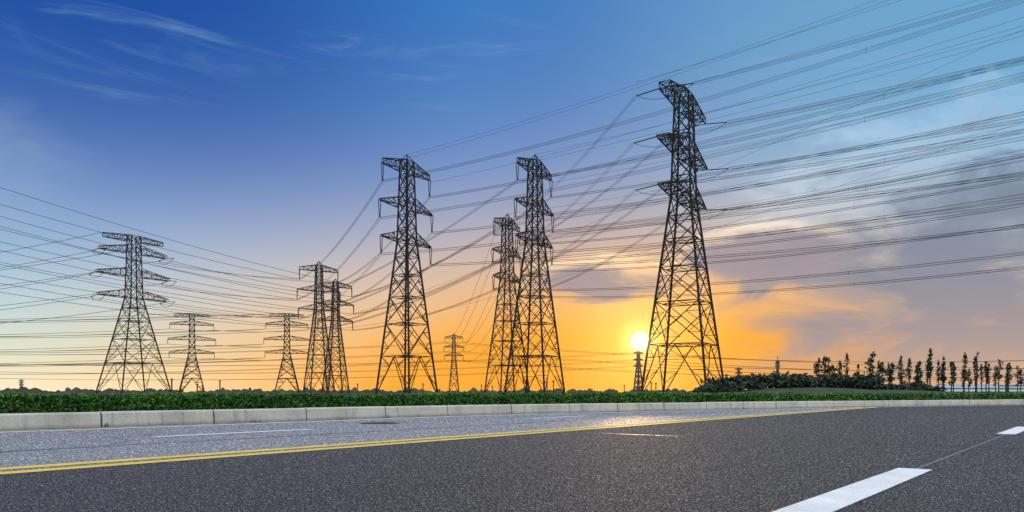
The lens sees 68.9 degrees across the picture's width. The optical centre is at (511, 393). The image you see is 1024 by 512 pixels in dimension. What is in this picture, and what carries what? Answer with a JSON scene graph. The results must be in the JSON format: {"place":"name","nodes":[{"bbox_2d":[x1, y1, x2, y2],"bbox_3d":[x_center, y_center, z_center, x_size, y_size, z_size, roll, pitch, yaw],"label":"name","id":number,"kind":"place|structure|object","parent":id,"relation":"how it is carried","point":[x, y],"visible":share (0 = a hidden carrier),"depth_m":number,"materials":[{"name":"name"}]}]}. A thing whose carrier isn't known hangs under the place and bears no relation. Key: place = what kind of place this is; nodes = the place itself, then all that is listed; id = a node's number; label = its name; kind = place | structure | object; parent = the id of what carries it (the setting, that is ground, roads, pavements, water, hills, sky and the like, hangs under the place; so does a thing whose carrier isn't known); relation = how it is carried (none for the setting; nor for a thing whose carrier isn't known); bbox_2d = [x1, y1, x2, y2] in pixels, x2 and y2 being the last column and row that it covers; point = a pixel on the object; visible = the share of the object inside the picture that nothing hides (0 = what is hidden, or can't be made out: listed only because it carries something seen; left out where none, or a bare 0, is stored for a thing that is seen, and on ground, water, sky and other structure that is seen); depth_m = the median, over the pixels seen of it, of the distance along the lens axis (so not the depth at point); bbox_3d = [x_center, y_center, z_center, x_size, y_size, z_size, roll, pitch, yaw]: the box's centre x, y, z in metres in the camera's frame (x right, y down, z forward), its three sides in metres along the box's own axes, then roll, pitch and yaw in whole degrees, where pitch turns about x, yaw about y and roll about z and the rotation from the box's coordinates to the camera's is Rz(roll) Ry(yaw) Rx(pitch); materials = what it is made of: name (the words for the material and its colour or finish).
{"place":"outdoors","nodes":[
{"label":"outdoors","id":0,"kind":"place"},
{"bbox_2d":[100,404,743,426],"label":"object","id":1,"kind":"object","parent":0,"point":[306,419],"visible":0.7,"depth_m":14.62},
{"bbox_2d":[0,405,1023,511],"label":"road asphalt","id":2,"kind":"structure","parent":0,"point":[646,468],"depth_m":6.28,"materials":[{"name":"grey asphalt"}]},
{"bbox_2d":[152,416,575,436],"bbox_3d":[-22.789,0.592,-14.892,0.180,0.001,85.500,0,0,35],"label":"lane marking","id":3,"kind":"object","parent":2,"relation":"on","point":[284,430],"visible":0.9,"depth_m":11.36,"materials":[{"name":"white paint"}]},
{"bbox_2d":[360,422,395,423],"bbox_3d":[-2.657,0.591,15.000,0.800,0.006,0.800,0,0,0],"label":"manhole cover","id":4,"kind":"object","parent":2,"relation":"in","point":[379,423],"visible":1,"depth_m":14.79,"materials":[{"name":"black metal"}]},
{"bbox_2d":[0,407,863,469],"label":"yellow line","id":5,"kind":"object","parent":2,"relation":"on","point":[34,466],"visible":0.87,"depth_m":8.20,"materials":[{"name":"paint"}]},
{"bbox_2d":[0,407,874,473],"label":"yellow line","id":6,"kind":"object","parent":2,"relation":"on","point":[76,467],"visible":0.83,"depth_m":7.77,"materials":[{"name":"paint"}]},
{"bbox_2d":[0,405,964,431],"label":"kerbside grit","id":7,"kind":"object","parent":2,"relation":"on","point":[377,418],"visible":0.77,"depth_m":16.43,"materials":[{"name":"grey gravel"}]},
{"bbox_2d":[3,407,1019,451],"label":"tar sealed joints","id":8,"kind":"object","parent":2,"relation":"on","point":[498,424],"visible":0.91,"depth_m":9.99,"materials":[{"name":"black asphalt"}]},
{"bbox_2d":[0,399,1023,430],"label":"kerb blocks","id":9,"kind":"structure","parent":2,"relation":"on","point":[31,421],"depth_m":17.57,"materials":[{"name":"grey concrete"}]},
{"bbox_2d":[772,426,1023,511],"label":"lane marking","id":10,"kind":"object","parent":2,"relation":"on","point":[837,499],"visible":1,"depth_m":4.51,"materials":[{"name":"white paint"}]},
{"bbox_2d":[915,434,1005,468],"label":"asphalt seam","id":11,"kind":"object","parent":2,"relation":"on","point":[956,453],"visible":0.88,"depth_m":7.28,"materials":[{"name":"black asphalt"}]},
{"bbox_2d":[0,391,1023,413],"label":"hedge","id":12,"kind":"object","parent":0,"point":[254,398],"depth_m":18.41,"materials":[{"name":"green plant"}]},
{"bbox_2d":[0,0,1023,392],"label":"sky","id":13,"kind":"structure","parent":0,"point":[259,132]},
{"bbox_2d":[104,403,978,426],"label":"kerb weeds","id":14,"kind":"object","parent":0,"point":[342,418],"visible":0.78,"depth_m":15.21,"materials":[{"name":"green plant"}]},
{"bbox_2d":[733,387,959,392],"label":"mound grass","id":15,"kind":"structure","parent":0,"point":[811,390],"depth_m":89.85,"materials":[{"name":"green plant"}]},
{"label":"ground surface","id":16,"kind":"structure","parent":0,"visible":0},
{"bbox_2d":[18,379,23,387],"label":"transmission tower","id":17,"kind":"structure","parent":16,"relation":"on","point":[21,382],"depth_m":2689.73,"materials":[{"name":"black metal"}]},
{"bbox_2d":[88,232,175,393],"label":"tower","id":18,"kind":"structure","parent":16,"relation":"on","point":[142,363],"depth_m":309.46,"materials":[{"name":"black metal"}]},
{"bbox_2d":[167,313,215,392],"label":"tower","id":19,"kind":"structure","parent":16,"relation":"on","point":[187,360],"depth_m":413.03,"materials":[{"name":"black metal"}]},
{"bbox_2d":[263,313,309,392],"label":"tower","id":20,"kind":"structure","parent":16,"relation":"on","point":[290,357],"depth_m":412.98,"materials":[{"name":"black metal"}]},
{"bbox_2d":[297,261,340,393],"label":"tower","id":21,"kind":"structure","parent":16,"relation":"on","point":[321,282],"depth_m":391.21,"materials":[{"name":"black metal"}]},
{"bbox_2d":[317,279,353,393],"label":"tower","id":22,"kind":"structure","parent":16,"relation":"on","point":[332,317],"depth_m":450.86,"materials":[{"name":"black metal"}]},
{"bbox_2d":[0,387,747,393],"bbox_3d":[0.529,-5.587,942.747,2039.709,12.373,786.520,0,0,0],"label":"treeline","id":23,"kind":"object","parent":16,"relation":"on","point":[76,390],"visible":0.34,"depth_m":872.97,"materials":[{"name":"green plant"}]},
{"bbox_2d":[375,154,437,393],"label":"tower","id":24,"kind":"structure","parent":16,"relation":"on","point":[406,240],"depth_m":216.03,"materials":[{"name":"black metal"}]},
{"bbox_2d":[444,333,463,391],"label":"tower","id":25,"kind":"structure","parent":16,"relation":"on","point":[452,347],"depth_m":734.89,"materials":[{"name":"black metal"}]},
{"bbox_2d":[15,405,972,431],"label":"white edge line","id":26,"kind":"object","parent":16,"relation":"on","point":[372,419],"visible":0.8,"depth_m":15.84,"materials":[{"name":"paint"}]},
{"bbox_2d":[484,214,529,393],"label":"tower","id":27,"kind":"structure","parent":16,"relation":"on","point":[500,277],"depth_m":287.25,"materials":[{"name":"black metal"}]},
{"bbox_2d":[504,155,564,392],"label":"tower","id":28,"kind":"structure","parent":16,"relation":"on","point":[527,235],"depth_m":216.00,"materials":[{"name":"black metal"}]},
{"bbox_2d":[170,379,1006,392],"bbox_3d":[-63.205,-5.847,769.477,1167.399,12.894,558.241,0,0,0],"label":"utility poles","id":29,"kind":"object","parent":16,"relation":"on","point":[553,381],"visible":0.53,"depth_m":651.94,"materials":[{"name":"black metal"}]},
{"bbox_2d":[633,350,643,391],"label":"tower","id":30,"kind":"structure","parent":16,"relation":"on","point":[638,359],"depth_m":1022.60,"materials":[{"name":"black metal"}]},
{"bbox_2d":[634,79,728,392],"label":"tower","id":31,"kind":"structure","parent":16,"relation":"on","point":[673,136],"depth_m":171.71,"materials":[{"name":"black metal"}]},
{"bbox_2d":[0,0,1023,380],"bbox_3d":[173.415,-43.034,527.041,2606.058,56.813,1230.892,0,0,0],"label":"power lines","id":32,"kind":"object","parent":31,"relation":"attached to","point":[504,260],"visible":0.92,"depth_m":194.38,"materials":[{"name":"black metal"}]},
{"bbox_2d":[735,368,742,376],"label":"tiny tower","id":33,"kind":"structure","parent":16,"relation":"on","point":[738,372],"depth_m":1456.44,"materials":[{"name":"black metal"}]},
{"bbox_2d":[775,356,779,374],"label":"transmission tower","id":34,"kind":"structure","parent":16,"relation":"on","point":[777,363],"depth_m":878.67,"materials":[{"name":"black metal"}]},
{"bbox_2d":[692,348,1023,392],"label":"trees","id":35,"kind":"object","parent":16,"relation":"on","point":[760,381],"depth_m":105.91,"materials":[{"name":"green plant"}]},
{"bbox_2d":[931,384,1023,391],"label":"buildings","id":36,"kind":"structure","parent":16,"relation":"on","point":[966,385],"depth_m":632.00,"materials":[{"name":"grey"}]},
{"bbox_2d":[946,385,1023,392],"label":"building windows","id":37,"kind":"structure","parent":36,"relation":"on","point":[987,388],"depth_m":631.90,"materials":[{"name":"grey"}]}
]}

